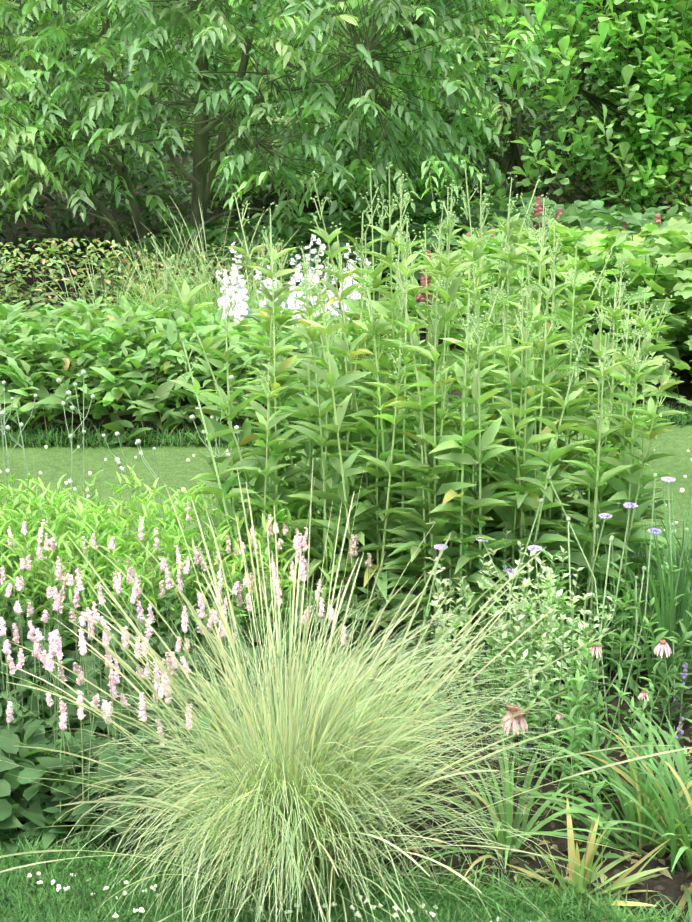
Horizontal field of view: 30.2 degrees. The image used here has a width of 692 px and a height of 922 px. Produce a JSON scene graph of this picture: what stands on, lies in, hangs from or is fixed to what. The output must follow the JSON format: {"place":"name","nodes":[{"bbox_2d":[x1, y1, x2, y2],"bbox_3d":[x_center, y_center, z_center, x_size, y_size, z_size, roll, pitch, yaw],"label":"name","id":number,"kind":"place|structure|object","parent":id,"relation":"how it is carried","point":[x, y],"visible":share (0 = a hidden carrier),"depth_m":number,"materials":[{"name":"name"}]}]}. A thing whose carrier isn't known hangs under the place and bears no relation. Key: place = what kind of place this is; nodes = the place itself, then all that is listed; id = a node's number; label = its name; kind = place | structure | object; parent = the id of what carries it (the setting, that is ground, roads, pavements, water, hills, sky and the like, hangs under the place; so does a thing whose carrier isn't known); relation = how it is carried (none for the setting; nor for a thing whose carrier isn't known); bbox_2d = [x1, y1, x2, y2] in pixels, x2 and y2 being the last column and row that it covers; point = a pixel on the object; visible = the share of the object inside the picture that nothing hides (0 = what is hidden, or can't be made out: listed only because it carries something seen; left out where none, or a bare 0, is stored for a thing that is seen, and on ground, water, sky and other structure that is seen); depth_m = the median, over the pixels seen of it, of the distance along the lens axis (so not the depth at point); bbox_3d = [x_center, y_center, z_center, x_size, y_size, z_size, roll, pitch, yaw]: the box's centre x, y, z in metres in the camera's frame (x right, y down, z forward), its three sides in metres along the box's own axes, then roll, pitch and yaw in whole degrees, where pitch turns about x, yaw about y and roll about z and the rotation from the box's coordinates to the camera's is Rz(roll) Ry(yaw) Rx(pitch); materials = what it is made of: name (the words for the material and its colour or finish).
{"place":"outdoors","nodes":[
{"label":"outdoors","id":0,"kind":"place"},
{"bbox_2d":[0,1,665,192],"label":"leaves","id":1,"kind":"object","parent":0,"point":[175,168],"depth_m":20.28,"materials":[{"name":"green plant"}]},
{"bbox_2d":[0,546,691,921],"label":"bed soil","id":2,"kind":"structure","parent":0,"point":[676,882],"depth_m":4.00,"materials":[{"name":"brown soil"}]},
{"bbox_2d":[0,375,266,556],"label":"eryngium stems","id":3,"kind":"object","parent":2,"relation":"on","point":[4,423],"visible":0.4,"depth_m":5.66,"materials":[{"name":"green plant"}]},
{"bbox_2d":[0,370,496,465],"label":"eryngium buds","id":4,"kind":"object","parent":3,"relation":"attached to","point":[117,433],"visible":0.56,"depth_m":5.60,"materials":[{"name":"green plant"}]},
{"bbox_2d":[0,465,345,664],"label":"amsonia","id":5,"kind":"object","parent":2,"relation":"on","point":[117,551],"depth_m":4.84,"materials":[{"name":"green plant"}]},
{"bbox_2d":[0,502,382,865],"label":"flowering plants","id":6,"kind":"object","parent":2,"relation":"on","point":[32,803],"depth_m":4.10,"materials":[{"name":"green plant"}]},
{"bbox_2d":[0,821,689,921],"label":"edge tufts","id":7,"kind":"object","parent":2,"relation":"on","point":[647,917],"visible":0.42,"depth_m":3.61,"materials":[{"name":"green plant"}]},
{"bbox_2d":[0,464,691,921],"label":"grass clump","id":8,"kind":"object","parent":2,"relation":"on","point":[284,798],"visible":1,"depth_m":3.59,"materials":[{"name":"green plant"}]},
{"bbox_2d":[151,165,691,696],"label":"tall leafy plant","id":9,"kind":"object","parent":2,"relation":"on","point":[504,496],"depth_m":4.74,"materials":[{"name":"green plant"}]},
{"bbox_2d":[144,159,676,443],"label":"eupatorium buds","id":10,"kind":"object","parent":9,"relation":"on","point":[468,290],"visible":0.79,"depth_m":4.68,"materials":[{"name":"green plant"}]},
{"bbox_2d":[379,729,613,906],"bbox_3d":[0.431,1.011,3.758,0.719,0.314,0.617,0,19,1],"label":"daylily","id":11,"kind":"object","parent":2,"relation":"on","point":[505,812],"visible":0.75,"depth_m":3.79,"materials":[{"name":"green plant"}]},
{"bbox_2d":[307,728,691,906],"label":"soil debris","id":12,"kind":"object","parent":2,"relation":"on","point":[635,895],"visible":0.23,"depth_m":3.85,"materials":[{"name":"brown soil"}]},
{"bbox_2d":[402,453,691,865],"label":"plants","id":13,"kind":"object","parent":2,"relation":"on","point":[581,731],"depth_m":4.34,"materials":[{"name":"green plant"}]},
{"bbox_2d":[481,721,691,857],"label":"daylily","id":14,"kind":"object","parent":2,"relation":"on","point":[628,811],"visible":0.69,"depth_m":3.80,"materials":[{"name":"green plant"}]},
{"bbox_2d":[506,798,670,921],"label":"rosette","id":15,"kind":"object","parent":2,"relation":"on","point":[623,881],"visible":0.67,"depth_m":3.59,"materials":[{"name":"plant"}]},
{"bbox_2d":[533,700,691,921],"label":"daylily","id":16,"kind":"object","parent":2,"relation":"on","point":[671,817],"visible":0.94,"depth_m":3.72,"materials":[{"name":"green plant"}]},
{"bbox_2d":[583,486,691,697],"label":"grass clump","id":17,"kind":"object","parent":2,"relation":"on","point":[665,619],"visible":0.54,"depth_m":4.62,"materials":[{"name":"green plant"}]},
{"bbox_2d":[616,472,691,602],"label":"grass clump","id":18,"kind":"object","parent":2,"relation":"on","point":[684,558],"visible":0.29,"depth_m":4.70,"materials":[{"name":"green plant"}]},
{"bbox_2d":[0,423,691,920],"bbox_3d":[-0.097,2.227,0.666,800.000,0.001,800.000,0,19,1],"label":"ground","id":19,"kind":"structure","parent":0,"point":[76,465],"depth_m":7.14,"materials":[{"name":"green plant"}]},
{"bbox_2d":[0,844,674,921],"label":"lawn blades","id":20,"kind":"object","parent":19,"relation":"on","point":[46,901],"visible":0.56,"depth_m":3.55,"materials":[{"name":"green plant"}]},
{"bbox_2d":[27,872,532,921],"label":"clover","id":21,"kind":"object","parent":20,"relation":"on","point":[394,915],"visible":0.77,"depth_m":3.53,"materials":[{"name":"white plant"}]},
{"bbox_2d":[0,0,685,159],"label":"tree","id":22,"kind":"object","parent":19,"relation":"on","point":[523,118],"visible":0.04,"depth_m":24.40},
{"bbox_2d":[0,431,691,542],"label":"clover","id":23,"kind":"object","parent":19,"relation":"on","point":[193,455],"visible":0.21,"depth_m":6.94,"materials":[{"name":"white plant"}]},
{"bbox_2d":[0,153,691,444],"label":"bed soil","id":24,"kind":"structure","parent":0,"point":[685,388],"depth_m":13.26,"materials":[{"name":"brown soil"}]},
{"bbox_2d":[0,217,249,378],"bbox_3d":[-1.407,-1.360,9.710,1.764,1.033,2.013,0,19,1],"label":"grass","id":25,"kind":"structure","parent":24,"relation":"on","point":[147,301],"depth_m":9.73,"materials":[{"name":"green plant"}]},
{"bbox_2d":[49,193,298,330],"bbox_3d":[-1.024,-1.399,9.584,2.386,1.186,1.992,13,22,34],"label":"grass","id":26,"kind":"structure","parent":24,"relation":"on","point":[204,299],"depth_m":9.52,"materials":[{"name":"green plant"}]},
{"bbox_2d":[0,238,371,322],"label":"bronze shrub","id":27,"kind":"object","parent":24,"relation":"on","point":[33,259],"visible":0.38,"depth_m":10.15,"materials":[{"name":"green plant"}]},
{"bbox_2d":[0,294,439,445],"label":"leafy plants","id":28,"kind":"object","parent":24,"relation":"on","point":[139,333],"visible":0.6,"depth_m":7.79,"materials":[{"name":"green plant"}]},
{"bbox_2d":[149,239,339,326],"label":"grass","id":29,"kind":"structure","parent":24,"relation":"on","point":[253,303],"depth_m":9.39,"materials":[{"name":"green plant"}]},
{"bbox_2d":[0,0,545,272],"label":"tree","id":30,"kind":"object","parent":24,"relation":"on","point":[47,60],"depth_m":10.78,"materials":[{"name":"green plant"}]},
{"bbox_2d":[189,234,401,371],"bbox_3d":[-0.320,-0.993,8.718,1.658,0.969,1.695,0,19,1],"label":"delphinium","id":31,"kind":"object","parent":24,"relation":"on","point":[237,312],"depth_m":8.70,"materials":[{"name":"white plant"}]},
{"bbox_2d":[190,2,487,207],"bbox_3d":[-0.070,-5.359,17.036,4.080,3.986,3.860,0,19,1],"label":"tree","id":32,"kind":"object","parent":24,"relation":"on","point":[279,134],"visible":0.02,"depth_m":16.73,"materials":[{"name":"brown plant"}]},
{"bbox_2d":[178,0,502,203],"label":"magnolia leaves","id":33,"kind":"object","parent":32,"relation":"attached to","point":[256,189],"visible":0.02,"depth_m":16.44,"materials":[{"name":"green plant"}]},
{"bbox_2d":[0,0,691,256],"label":"understorey","id":34,"kind":"object","parent":24,"relation":"on","point":[66,223],"visible":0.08,"depth_m":15.31,"materials":[{"name":"green plant"}]},
{"bbox_2d":[0,400,691,448],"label":"edge tufts","id":35,"kind":"object","parent":24,"relation":"on","point":[156,437],"visible":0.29,"depth_m":7.55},
{"bbox_2d":[89,192,691,337],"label":"back filler","id":36,"kind":"object","parent":24,"relation":"on","point":[572,215],"visible":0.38,"depth_m":11.32,"materials":[{"name":"green plant"}]},
{"bbox_2d":[289,0,691,221],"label":"magnolia leaves","id":37,"kind":"object","parent":24,"relation":"on","point":[607,29],"visible":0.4,"depth_m":13.47,"materials":[{"name":"green plant"}]},
{"bbox_2d":[412,196,660,337],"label":"red flowers","id":38,"kind":"object","parent":24,"relation":"on","point":[537,210],"visible":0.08,"depth_m":9.87,"materials":[{"name":"red plant"}]},
{"bbox_2d":[427,217,691,416],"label":"shrub","id":39,"kind":"object","parent":24,"relation":"on","point":[659,265],"visible":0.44,"depth_m":8.60,"materials":[{"name":"green plant"}]},
{"bbox_2d":[540,160,691,226],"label":"bronze shrub","id":40,"kind":"object","parent":24,"relation":"on","point":[601,188],"visible":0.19,"depth_m":14.13,"materials":[{"name":"green plant"}]},
{"bbox_2d":[561,0,691,219],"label":"magnolia leaves","id":41,"kind":"object","parent":24,"relation":"on","point":[662,168],"visible":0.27,"depth_m":13.94,"materials":[{"name":"green plant"}]}
]}

